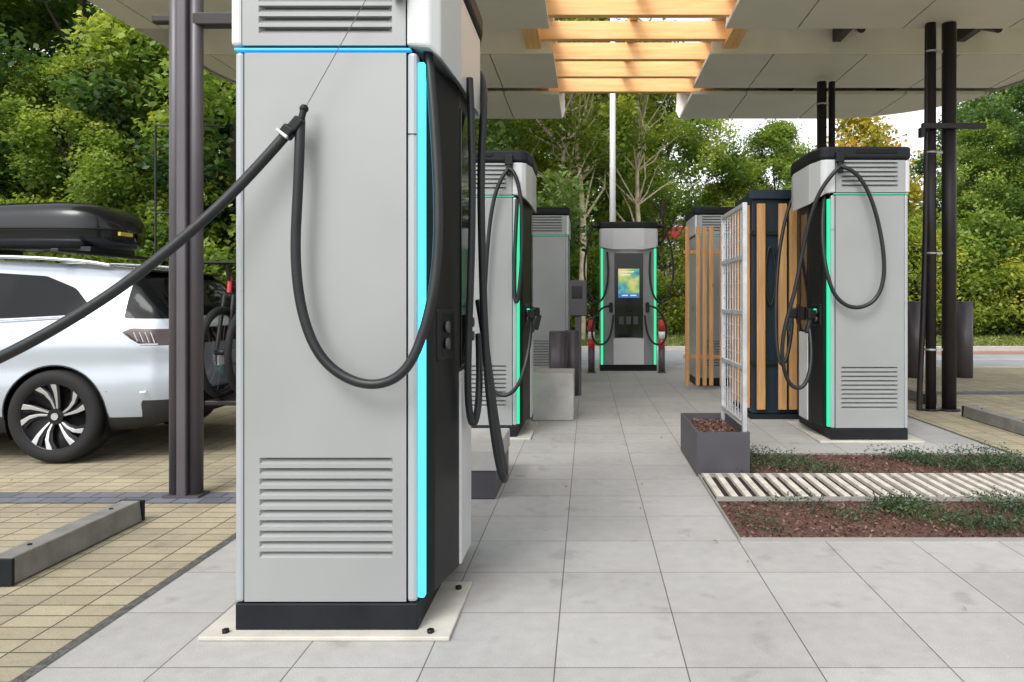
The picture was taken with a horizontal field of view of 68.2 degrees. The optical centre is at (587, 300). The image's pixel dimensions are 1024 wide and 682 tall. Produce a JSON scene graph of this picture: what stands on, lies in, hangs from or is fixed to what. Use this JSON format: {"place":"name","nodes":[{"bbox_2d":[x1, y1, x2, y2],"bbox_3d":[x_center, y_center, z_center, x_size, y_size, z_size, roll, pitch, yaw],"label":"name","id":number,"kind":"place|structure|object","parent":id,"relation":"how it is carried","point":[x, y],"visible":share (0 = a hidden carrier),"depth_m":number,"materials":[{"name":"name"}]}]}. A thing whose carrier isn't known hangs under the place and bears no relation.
{"place":"outdoors","nodes":[
{"label":"outdoors","id":0,"kind":"place"},
{"bbox_2d":[0,406,235,681],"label":"block paving","id":1,"kind":"structure","parent":0,"point":[47,611],"depth_m":3.93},
{"bbox_2d":[0,500,144,585],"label":"wheel stop","id":2,"kind":"object","parent":1,"relation":"on","point":[20,562],"visible":1,"depth_m":3.52,"materials":[{"name":"concrete"}]},
{"bbox_2d":[0,202,235,462],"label":"parked estate car","id":3,"kind":"object","parent":1,"relation":"on","point":[94,381],"visible":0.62,"depth_m":5.60,"materials":[{"name":"white paint"}]},
{"bbox_2d":[205,393,235,405],"bbox_3d":[-2.880,0.475,6.450,0.600,0.771,1.240,0,0,0],"label":"bicycle rack","id":4,"kind":"object","parent":3,"relation":"attached to","point":[229,400],"visible":0.08,"depth_m":5.84,"materials":[{"name":"black metal"}]},
{"bbox_2d":[204,261,235,397],"bbox_3d":[-2.890,0.227,6.470,0.600,1.093,1.806,0,0,0],"label":"bicycle","id":5,"kind":"object","parent":4,"relation":"on","point":[222,310],"visible":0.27,"depth_m":5.95,"materials":[{"name":"metal"}]},
{"bbox_2d":[224,313,235,392],"bbox_3d":[-2.700,0.227,6.510,0.600,1.093,1.806,0,0,0],"label":"bicycle","id":6,"kind":"object","parent":4,"relation":"on","point":[229,369],"visible":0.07,"depth_m":5.64,"materials":[{"name":"rubber"}]},
{"bbox_2d":[0,492,235,502],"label":"sett band","id":7,"kind":"object","parent":1,"relation":"on","point":[91,497],"depth_m":4.57,"materials":[{"name":"stone"}]},
{"bbox_2d":[162,490,209,497],"bbox_3d":[-2.470,1.194,4.620,0.220,0.012,0.140,0,0,0],"label":"base","id":8,"kind":"object","parent":7,"relation":"on","point":[189,495],"visible":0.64,"depth_m":4.55,"materials":[{"name":"metal"}]},
{"bbox_2d":[169,0,175,494],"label":"tube","id":9,"kind":"object","parent":8,"relation":"on","point":[172,257],"visible":0.49,"depth_m":4.58,"materials":[{"name":"metal"}]},
{"bbox_2d":[176,0,188,495],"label":"web","id":10,"kind":"object","parent":8,"relation":"on","point":[182,252],"visible":0.8,"depth_m":4.55,"materials":[{"name":"metal"}]},
{"bbox_2d":[189,0,203,494],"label":"tube","id":11,"kind":"object","parent":8,"relation":"on","point":[196,262],"visible":0.93,"depth_m":4.59,"materials":[{"name":"metal"}]},
{"bbox_2d":[192,12,231,28],"bbox_3d":[-1.645,-1.720,4.620,1.550,0.080,0.080,0,0,0],"label":"outrigger","id":12,"kind":"object","parent":11,"relation":"attached to","point":[213,20],"visible":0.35,"depth_m":4.58,"materials":[{"name":"black metal"}]},
{"bbox_2d":[10,533,235,681],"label":"edge joint strip","id":13,"kind":"object","parent":1,"relation":"on","point":[43,663],"depth_m":2.83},
{"bbox_2d":[471,428,509,498],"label":"planter block","id":14,"kind":"structure","parent":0,"point":[486,482],"depth_m":4.52,"materials":[{"name":"concrete"}]},
{"bbox_2d":[0,3,1019,220],"label":"sky","id":15,"kind":"structure","parent":0,"point":[909,123],"materials":[{"name":"white"}]},
{"bbox_2d":[24,367,1023,681],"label":"slab paving","id":16,"kind":"structure","parent":0,"point":[588,557],"depth_m":3.03,"materials":[{"name":"concrete"}]},
{"bbox_2d":[198,582,471,640],"bbox_3d":[-0.929,1.185,2.900,0.885,0.027,0.520,0,0,0],"label":"charger base pad","id":17,"kind":"object","parent":16,"relation":"on","point":[439,621],"visible":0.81,"depth_m":2.68,"materials":[{"name":"concrete"}]},
{"bbox_2d":[0,0,508,629],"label":"ev charging station","id":18,"kind":"object","parent":17,"relation":"on","point":[352,190],"visible":1,"depth_m":2.69,"materials":[{"name":"paint"}]},
{"bbox_2d":[510,422,536,439],"bbox_3d":[-0.935,1.192,6.870,0.890,0.015,0.860,0,0,0],"label":"charger base pad","id":19,"kind":"object","parent":16,"relation":"on","point":[526,432],"visible":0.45,"depth_m":6.77,"materials":[{"name":"concrete"}]},
{"bbox_2d":[471,150,541,436],"bbox_3d":[-0.868,-0.056,6.947,0.844,2.488,1.117,0,0,0],"label":"ev charging station","id":20,"kind":"object","parent":19,"relation":"on","point":[514,317],"visible":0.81,"depth_m":6.50,"materials":[{"name":"paint"}]},
{"bbox_2d":[532,207,570,372],"bbox_3d":[-0.683,-0.056,10.926,0.858,2.488,1.088,0,0,0],"label":"ev charging station","id":21,"kind":"object","parent":16,"relation":"on","point":[551,248],"visible":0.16,"depth_m":10.50,"materials":[{"name":"paint"}]},
{"bbox_2d":[532,368,574,420],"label":"concrete seat block","id":22,"kind":"structure","parent":16,"relation":"on","point":[553,394],"depth_m":7.46,"materials":[{"name":"concrete"}]},
{"bbox_2d":[565,330,578,395],"bbox_3d":[-0.200,0.790,9.500,0.200,0.820,0.200,0,0,0],"label":"steel bollard","id":23,"kind":"object","parent":16,"relation":"on","point":[571,348],"visible":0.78,"depth_m":9.41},
{"bbox_2d":[569,280,586,394],"bbox_3d":[-0.120,0.475,9.497,0.220,1.450,0.206,0,0,0],"label":"payment terminal","id":24,"kind":"object","parent":16,"relation":"on","point":[577,299],"visible":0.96,"depth_m":9.40,"materials":[{"name":"metal"}]},
{"bbox_2d":[587,317,595,372],"bbox_3d":[0.060,0.740,12.400,0.150,0.920,0.150,0,0,0],"label":"red white bollard","id":25,"kind":"object","parent":16,"relation":"on","point":[591,356],"visible":0.97,"depth_m":12.36,"materials":[{"name":"metal"}]},
{"bbox_2d":[595,367,657,371],"bbox_3d":[0.680,1.192,12.875,1.120,0.015,0.850,0,0,0],"label":"charger base pad","id":26,"kind":"object","parent":16,"relation":"on","point":[597,369],"visible":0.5,"depth_m":12.46,"materials":[{"name":"stone"}]},
{"bbox_2d":[583,222,673,370],"bbox_3d":[0.680,-0.056,12.749,1.509,2.488,0.942,0,0,0],"label":"ev charging station","id":27,"kind":"object","parent":26,"relation":"on","point":[628,308],"visible":0.97,"depth_m":12.45,"materials":[{"name":"paint"}]},
{"bbox_2d":[657,317,665,372],"bbox_3d":[1.220,0.740,12.400,0.150,0.920,0.150,0,0,0],"label":"red white bollard","id":28,"kind":"object","parent":16,"relation":"on","point":[661,348],"visible":0.94,"depth_m":12.35,"materials":[{"name":"metal"}]},
{"bbox_2d":[683,227,720,385],"bbox_3d":[1.560,0.080,10.035,0.560,2.120,0.070,0,0,0],"label":"slatted wood screen","id":29,"kind":"object","parent":16,"relation":"on","point":[704,252],"visible":0.83,"depth_m":10.00,"materials":[{"name":"wood"}]},
{"bbox_2d":[685,207,734,384],"bbox_3d":[1.902,-0.056,10.901,0.844,2.488,1.038,0,0,0],"label":"ev charging station","id":30,"kind":"object","parent":16,"relation":"on","point":[701,217],"visible":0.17,"depth_m":10.45,"materials":[{"name":"paint"}]},
{"bbox_2d":[681,202,749,475],"bbox_3d":[0.922,0.264,5.555,0.361,1.868,0.890,0,0,0],"label":"trellis planter","id":31,"kind":"object","parent":16,"relation":"on","point":[715,452],"visible":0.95,"depth_m":5.25,"materials":[{"name":"grey metal"}]},
{"bbox_2d":[698,474,739,540],"bbox_3d":[0.756,1.191,4.771,0.008,0.018,2.066,0,0,0],"label":"bed edging","id":32,"kind":"object","parent":16,"relation":"on","point":[721,510],"visible":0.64,"depth_m":4.25,"materials":[{"name":"concrete"}]},
{"bbox_2d":[731,190,798,418],"bbox_3d":[2.330,0.045,8.027,1.420,2.310,0.985,0,0,0],"label":"slatted enclosure","id":33,"kind":"object","parent":16,"relation":"on","point":[771,393],"visible":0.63,"depth_m":7.60,"materials":[{"name":"wood"}]},
{"bbox_2d":[787,421,924,442],"bbox_3d":[2.390,1.192,6.825,0.880,0.015,1.050,0,0,0],"label":"charger base pad","id":34,"kind":"object","parent":16,"relation":"on","point":[812,433],"visible":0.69,"depth_m":6.33,"materials":[{"name":"concrete"}]},
{"bbox_2d":[774,147,909,439],"bbox_3d":[2.187,-0.056,6.825,1.092,2.488,1.124,0,0,0],"label":"ev charging station","id":35,"kind":"object","parent":34,"relation":"on","point":[849,313],"visible":1,"depth_m":6.36,"materials":[{"name":"paint"}]},
{"bbox_2d":[689,418,1023,539],"bbox_3d":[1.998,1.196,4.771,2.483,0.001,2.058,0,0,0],"label":"planting bed","id":36,"kind":"object","parent":16,"relation":"on","point":[823,527],"visible":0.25,"depth_m":4.15,"materials":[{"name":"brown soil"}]},
{"bbox_2d":[701,473,1023,501],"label":"slatted walkway","id":37,"kind":"structure","parent":36,"relation":"on","point":[750,487],"depth_m":4.73,"materials":[{"name":"metal"}]},
{"bbox_2d":[735,441,1023,537],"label":"ground cover plants","id":38,"kind":"object","parent":36,"relation":"on","point":[914,504],"visible":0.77,"depth_m":4.32,"materials":[{"name":"green plant"}]},
{"bbox_2d":[750,453,1006,454],"bbox_3d":[1.998,1.191,5.801,2.472,0.018,0.007,0,0,0],"label":"bed edging","id":39,"kind":"object","parent":16,"relation":"on","point":[872,453],"visible":0.43,"depth_m":5.80,"materials":[{"name":"concrete"}]},
{"bbox_2d":[741,537,1023,540],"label":"bed edging","id":40,"kind":"object","parent":16,"relation":"on","point":[882,539],"visible":1,"depth_m":3.74,"materials":[{"name":"concrete"}]},
{"bbox_3d":[3.240,1.192,10.400,0.210,0.015,0.210,0,0,0],"label":"foot","id":41,"kind":"object","parent":16,"relation":"on","visible":0},
{"bbox_2d":[817,81,826,148],"bbox_3d":[3.240,-0.910,10.400,0.130,4.220,0.130,0,0,0],"label":"tube","id":42,"kind":"object","parent":41,"relation":"on","point":[821,116],"visible":0.34,"depth_m":10.35,"materials":[{"name":"black metal"}]},
{"bbox_2d":[549,331,564,367],"bbox_3d":[-0.380,0.790,9.300,0.200,0.820,0.200,0,0,0],"label":"steel bollard","id":43,"kind":"object","parent":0,"point":[556,349],"visible":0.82,"depth_m":9.22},
{"bbox_2d":[581,302,1023,345],"bbox_3d":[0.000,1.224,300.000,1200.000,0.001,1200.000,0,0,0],"label":"ground","id":44,"kind":"structure","parent":0,"point":[596,332],"depth_m":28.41,"materials":[{"name":"green plant"}]},
{"bbox_2d":[0,0,73,203],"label":"deciduous tree","id":45,"kind":"object","parent":44,"relation":"on","point":[21,6],"visible":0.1,"depth_m":15.87,"materials":[{"name":"green plant"}]},
{"bbox_2d":[0,84,73,256],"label":"deciduous tree","id":46,"kind":"object","parent":44,"relation":"on","point":[29,190],"visible":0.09,"depth_m":13.13,"materials":[{"name":"green plant"}]},
{"bbox_2d":[0,192,128,262],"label":"shrub","id":47,"kind":"object","parent":44,"relation":"on","point":[47,254],"visible":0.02,"depth_m":11.97,"materials":[{"name":"green plant"}]},
{"bbox_2d":[0,45,168,269],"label":"deciduous tree","id":48,"kind":"object","parent":44,"relation":"on","point":[29,124],"visible":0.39,"depth_m":12.71,"materials":[{"name":"green plant"}]},
{"bbox_2d":[0,0,223,272],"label":"deciduous tree","id":49,"kind":"object","parent":44,"relation":"on","point":[43,43],"visible":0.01,"depth_m":18.14,"materials":[{"name":"green plant"}]},
{"bbox_2d":[0,0,235,271],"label":"deciduous tree","id":50,"kind":"object","parent":44,"relation":"on","point":[65,10],"visible":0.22,"depth_m":13.25,"materials":[{"name":"green plant"}]},
{"bbox_2d":[53,192,235,281],"bbox_3d":[-7.863,-0.284,13.241,3.122,3.448,3.959,0,0,-27],"label":"shrub","id":51,"kind":"object","parent":44,"relation":"on","point":[147,212],"visible":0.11,"depth_m":12.64,"materials":[{"name":"green plant"}]},
{"bbox_2d":[55,3,235,283],"bbox_3d":[-7.092,-3.835,15.707,6.983,10.144,7.046,0,0,42],"label":"deciduous tree","id":52,"kind":"object","parent":44,"relation":"on","point":[127,39],"visible":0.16,"depth_m":13.07,"materials":[{"name":"green plant"}]},
{"bbox_2d":[154,125,220,268],"bbox_3d":[-4.581,-0.405,8.600,0.762,3.210,0.024,0,0,0],"label":"climbing frame","id":53,"kind":"object","parent":44,"relation":"on","point":[155,189],"visible":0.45,"depth_m":8.59,"materials":[{"name":"black metal"}]},
{"bbox_2d":[204,217,235,282],"bbox_3d":[-5.611,-0.307,14.120,4.397,3.393,4.776,0,0,-28],"label":"shrub","id":54,"kind":"object","parent":44,"relation":"on","point":[226,247],"visible":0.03,"depth_m":13.85,"materials":[{"name":"green plant"}]},
{"bbox_2d":[204,18,598,253],"bbox_3d":[-4.519,-4.979,17.241,8.601,12.453,8.137,0,0,36],"label":"deciduous tree","id":55,"kind":"object","parent":44,"relation":"on","point":[494,139],"visible":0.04,"depth_m":17.10,"materials":[{"name":"green plant"}]},
{"bbox_2d":[475,112,572,154],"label":"birch tree","id":56,"kind":"object","parent":44,"relation":"on","point":[530,121],"visible":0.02,"depth_m":21.06,"materials":[{"name":"green plant"}]},
{"bbox_2d":[475,119,608,252],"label":"deciduous tree","id":57,"kind":"object","parent":44,"relation":"on","point":[539,163],"visible":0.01,"depth_m":26.50,"materials":[{"name":"green plant"}]},
{"bbox_2d":[477,18,646,205],"bbox_3d":[-0.729,-3.820,20.991,4.835,10.121,4.456,0,0,-23],"label":"birch tree","id":58,"kind":"object","parent":44,"relation":"on","point":[595,148],"visible":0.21,"depth_m":20.31,"materials":[{"name":"green plant"}]},
{"bbox_2d":[570,239,598,333],"bbox_3d":[-0.151,-0.354,25.239,4.382,3.608,3.456,0,0,40],"label":"shrub","id":59,"kind":"object","parent":44,"relation":"on","point":[575,260],"visible":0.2,"depth_m":24.55,"materials":[{"name":"green plant"}]},
{"bbox_2d":[525,18,647,340],"bbox_3d":[-0.275,-4.233,21.817,4.679,10.948,5.077,0,0,-30],"label":"birch tree","id":60,"kind":"object","parent":44,"relation":"on","point":[565,124],"visible":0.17,"depth_m":21.41,"materials":[{"name":"green plant"}]},
{"bbox_2d":[511,19,677,324],"bbox_3d":[-0.283,-5.036,30.215,8.216,12.550,8.289,0,0,27],"label":"deciduous tree","id":61,"kind":"object","parent":44,"relation":"on","point":[605,196],"visible":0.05,"depth_m":28.20,"materials":[{"name":"green plant"}]},
{"bbox_2d":[538,93,680,323],"bbox_3d":[0.652,-4.992,35.648,8.565,12.480,9.054,0,0,39],"label":"deciduous tree","id":62,"kind":"object","parent":44,"relation":"on","point":[631,205],"visible":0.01,"depth_m":35.77,"materials":[{"name":"green plant"}]},
{"bbox_2d":[565,18,705,221],"bbox_3d":[1.487,-3.544,22.603,4.234,9.568,4.594,0,0,29],"label":"birch tree","id":63,"kind":"object","parent":44,"relation":"on","point":[637,201],"visible":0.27,"depth_m":22.57,"materials":[{"name":"green plant"}]},
{"bbox_2d":[597,263,684,337],"bbox_3d":[1.914,0.000,24.710,3.960,2.716,3.645,0,0,32],"label":"shrub","id":64,"kind":"object","parent":44,"relation":"on","point":[660,285],"visible":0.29,"depth_m":24.24,"materials":[{"name":"green plant"}]},
{"bbox_2d":[657,254,684,334],"bbox_3d":[3.844,-0.292,24.631,4.099,3.359,4.453,0,0,-13],"label":"shrub","id":65,"kind":"object","parent":44,"relation":"on","point":[682,280],"visible":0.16,"depth_m":24.55,"materials":[{"name":"green plant"}]},
{"bbox_2d":[587,93,758,309],"bbox_3d":[3.120,-4.189,28.424,7.128,10.852,7.065,0,0,-15],"label":"deciduous tree","id":66,"kind":"object","parent":44,"relation":"on","point":[704,151],"visible":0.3,"depth_m":27.09,"materials":[{"name":"green plant"}]},
{"bbox_2d":[666,155,771,285],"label":"deciduous tree","id":67,"kind":"object","parent":44,"relation":"on","point":[744,188],"visible":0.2,"depth_m":28.61,"materials":[{"name":"green plant"}]},
{"bbox_2d":[739,119,816,194],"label":"deciduous tree","id":68,"kind":"object","parent":44,"relation":"on","point":[777,138],"visible":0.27,"depth_m":30.41,"materials":[{"name":"green plant"}]},
{"bbox_2d":[581,346,1023,350],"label":"kerb","id":69,"kind":"structure","parent":44,"relation":"on","point":[975,348],"depth_m":17.90,"materials":[{"name":"concrete"}]},
{"bbox_2d":[808,116,941,255],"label":"autumn tree","id":70,"kind":"object","parent":44,"relation":"on","point":[863,126],"visible":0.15,"depth_m":24.66,"materials":[{"name":"yellow plant"}]},
{"bbox_2d":[908,206,1002,335],"bbox_3d":[10.462,-0.958,25.290,6.251,4.984,4.930,0,0,27],"label":"shrub","id":71,"kind":"object","parent":44,"relation":"on","point":[913,221],"visible":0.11,"depth_m":23.82,"materials":[{"name":"green plant"}]},
{"bbox_2d":[908,227,1005,335],"bbox_3d":[10.415,-0.533,23.811,5.404,3.890,4.975,0,0,-34],"label":"hedge shrub","id":72,"kind":"object","parent":44,"relation":"on","point":[914,279],"visible":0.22,"depth_m":22.85,"materials":[{"name":"green plant"}]},
{"bbox_2d":[908,193,1023,335],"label":"shrub","id":73,"kind":"object","parent":44,"relation":"on","point":[992,227],"visible":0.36,"depth_m":24.15,"materials":[{"name":"green plant"}]},
{"bbox_2d":[909,85,1023,279],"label":"deciduous tree","id":74,"kind":"object","parent":44,"relation":"on","point":[971,103],"visible":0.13,"depth_m":35.84,"materials":[{"name":"green plant"}]},
{"bbox_2d":[913,118,1023,332],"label":"deciduous tree","id":75,"kind":"object","parent":44,"relation":"on","point":[979,143],"visible":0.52,"depth_m":25.98,"materials":[{"name":"green plant"}]},
{"bbox_2d":[936,245,1023,335],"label":"hedge shrub","id":76,"kind":"object","parent":44,"relation":"on","point":[992,297],"visible":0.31,"depth_m":23.38,"materials":[{"name":"green plant"}]},
{"bbox_2d":[958,83,1023,234],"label":"deciduous tree","id":77,"kind":"object","parent":44,"relation":"on","point":[992,110],"visible":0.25,"depth_m":27.30,"materials":[{"name":"green plant"}]},
{"bbox_2d":[967,235,1023,334],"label":"hedge shrub","id":78,"kind":"object","parent":44,"relation":"on","point":[1019,267],"visible":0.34,"depth_m":23.12,"materials":[{"name":"green plant"}]},
{"bbox_2d":[978,252,1023,336],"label":"shrub","id":79,"kind":"object","parent":44,"relation":"on","point":[1016,330],"visible":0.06,"depth_m":24.06,"materials":[{"name":"green plant"}]},
{"bbox_2d":[581,351,1023,365],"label":"road","id":80,"kind":"structure","parent":0,"point":[674,358],"depth_m":15.41,"materials":[{"name":"asphalt"}]},
{"bbox_2d":[609,18,615,221],"bbox_3d":[0.470,-2.425,13.910,0.240,7.250,0.820,0,0,0],"label":"street lamp","id":81,"kind":"object","parent":80,"relation":"on","point":[612,217],"visible":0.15,"depth_m":14.15,"materials":[{"name":"metal"}]},
{"bbox_2d":[908,368,1023,455],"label":"block paving","id":82,"kind":"structure","parent":0,"point":[997,379],"depth_m":8.68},
{"bbox_2d":[908,301,923,377],"bbox_3d":[5.100,0.610,11.700,0.240,1.180,0.240,0,0,0],"label":"steel bollard","id":83,"kind":"object","parent":82,"relation":"on","point":[913,324],"visible":0.6,"depth_m":11.60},
{"bbox_2d":[916,25,927,409],"bbox_3d":[3.665,-0.900,8.200,0.150,4.200,0.060,0,0,0],"label":"downpipe","id":84,"kind":"object","parent":82,"relation":"on","point":[922,304],"visible":0.98,"depth_m":8.18,"materials":[{"name":"black metal"}]},
{"bbox_2d":[922,407,939,410],"bbox_3d":[3.745,1.192,8.200,0.190,0.015,0.190,0,0,0],"label":"foot","id":85,"kind":"object","parent":82,"relation":"on","point":[936,409],"visible":0.8,"depth_m":8.14},
{"bbox_2d":[925,22,935,408],"bbox_3d":[3.745,-0.910,8.200,0.110,4.220,0.110,0,0,0],"label":"tube","id":86,"kind":"object","parent":85,"relation":"on","point":[930,369],"visible":0.85,"depth_m":8.15,"materials":[{"name":"black metal"}]},
{"bbox_2d":[88,0,1023,118],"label":"canopy roof","id":87,"kind":"structure","parent":86,"relation":"on","point":[783,70],"depth_m":9.86,"materials":[{"name":"metal"}]},
{"bbox_2d":[136,28,564,117],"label":"rim fascia","id":88,"kind":"structure","parent":87,"relation":"attached to","point":[161,36],"depth_m":9.14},
{"bbox_2d":[487,18,562,93],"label":"roof deck","id":89,"kind":"structure","parent":88,"relation":"attached to","point":[513,89],"depth_m":12.26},
{"bbox_2d":[204,29,551,53],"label":"cross fascia","id":90,"kind":"structure","parent":89,"relation":"attached to","point":[493,41],"depth_m":9.36,"materials":[{"name":"metal"}]},
{"bbox_2d":[522,29,549,90],"bbox_3d":[-0.670,-3.228,8.650,0.180,0.185,7.500,0,0,0],"label":"edge stringer","id":91,"kind":"object","parent":87,"relation":"on","point":[532,38],"depth_m":9.03,"materials":[{"name":"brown wood"}]},
{"bbox_2d":[550,79,697,92],"bbox_3d":[0.550,-3.290,11.500,2.340,0.220,0.100,0,0,0],"label":"timber rafter","id":92,"kind":"object","parent":87,"relation":"attached to","point":[625,85],"visible":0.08,"depth_m":11.45,"materials":[{"name":"wood"}]},
{"bbox_2d":[555,61,703,78],"bbox_3d":[0.550,-3.290,10.730,2.340,0.220,0.100,0,0,0],"label":"timber rafter","id":93,"kind":"object","parent":87,"relation":"attached to","point":[627,69],"visible":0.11,"depth_m":10.68,"materials":[{"name":"wood"}]},
{"bbox_2d":[552,43,711,60],"bbox_3d":[0.550,-3.290,9.960,2.340,0.220,0.100,0,0,0],"label":"timber rafter","id":94,"kind":"object","parent":87,"relation":"attached to","point":[631,51],"visible":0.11,"depth_m":9.91,"materials":[{"name":"wood"}]},
{"bbox_2d":[540,21,725,41],"bbox_3d":[0.550,-3.290,9.190,2.340,0.220,0.100,0,0,0],"label":"timber rafter","id":95,"kind":"object","parent":87,"relation":"attached to","point":[635,31],"visible":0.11,"depth_m":9.14,"materials":[{"name":"wood"}]},
{"bbox_2d":[546,0,736,17],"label":"timber rafter","id":96,"kind":"object","parent":87,"relation":"attached to","point":[639,8],"visible":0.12,"depth_m":8.37,"materials":[{"name":"wood"}]},
{"bbox_2d":[698,29,747,90],"bbox_3d":[1.770,-3.228,8.650,0.180,0.185,7.500,0,0,0],"label":"edge stringer","id":97,"kind":"object","parent":87,"relation":"on","point":[734,38],"depth_m":9.03,"materials":[{"name":"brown wood"}]},
{"bbox_2d":[676,79,1023,117],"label":"rim fascia","id":98,"kind":"structure","parent":87,"relation":"attached to","point":[681,100],"depth_m":12.06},
{"bbox_2d":[679,18,875,93],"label":"roof deck","id":99,"kind":"structure","parent":98,"relation":"attached to","point":[777,89],"depth_m":12.26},
{"bbox_2d":[779,29,852,90],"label":"steel beam","id":100,"kind":"structure","parent":99,"relation":"attached to","point":[839,35],"depth_m":9.24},
{"bbox_2d":[712,27,1023,53],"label":"cross fascia","id":101,"kind":"structure","parent":99,"relation":"attached to","point":[853,41],"depth_m":9.36,"materials":[{"name":"metal"}]},
{"bbox_2d":[876,29,982,90],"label":"steel beam","id":102,"kind":"structure","parent":99,"relation":"attached to","point":[963,35],"depth_m":9.24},
{"bbox_2d":[938,407,960,411],"bbox_3d":[3.945,1.192,8.200,0.230,0.015,0.230,0,0,0],"label":"foot","id":103,"kind":"object","parent":82,"relation":"on","point":[956,410],"visible":0.74,"depth_m":8.13},
{"bbox_2d":[942,21,956,409],"bbox_3d":[3.945,-0.910,8.200,0.150,4.220,0.150,0,0,0],"label":"tube","id":104,"kind":"object","parent":103,"relation":"on","point":[949,221],"visible":0.89,"depth_m":8.14,"materials":[{"name":"black metal"}]},
{"bbox_2d":[921,123,986,128],"bbox_3d":[3.950,-1.880,8.105,0.690,0.060,0.050,0,0,0],"label":"bracket","id":105,"kind":"object","parent":104,"relation":"attached to","point":[955,125],"visible":1,"depth_m":8.08,"materials":[{"name":"black metal"}]},
{"bbox_2d":[957,301,972,377],"bbox_3d":[5.870,0.610,11.700,0.240,1.180,0.240,0,0,0],"label":"steel bollard","id":106,"kind":"object","parent":82,"relation":"on","point":[964,339],"visible":0.85,"depth_m":11.60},
{"bbox_2d":[936,391,1023,393],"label":"sett band","id":107,"kind":"object","parent":82,"relation":"on","point":[987,392],"depth_m":9.77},
{"bbox_2d":[962,406,1023,434],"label":"wheel stop","id":108,"kind":"object","parent":82,"relation":"on","point":[1014,424],"visible":1,"depth_m":7.15,"materials":[{"name":"concrete"}]},
{"bbox_3d":[3.380,1.192,10.400,0.170,0.015,0.170,0,0,0],"label":"foot","id":109,"kind":"object","parent":82,"relation":"on","visible":0},
{"bbox_2d":[828,81,834,146],"bbox_3d":[3.380,-0.910,10.400,0.090,4.220,0.090,0,0,0],"label":"tube","id":110,"kind":"object","parent":109,"relation":"on","point":[831,114],"visible":0.34,"depth_m":10.36,"materials":[{"name":"black metal"}]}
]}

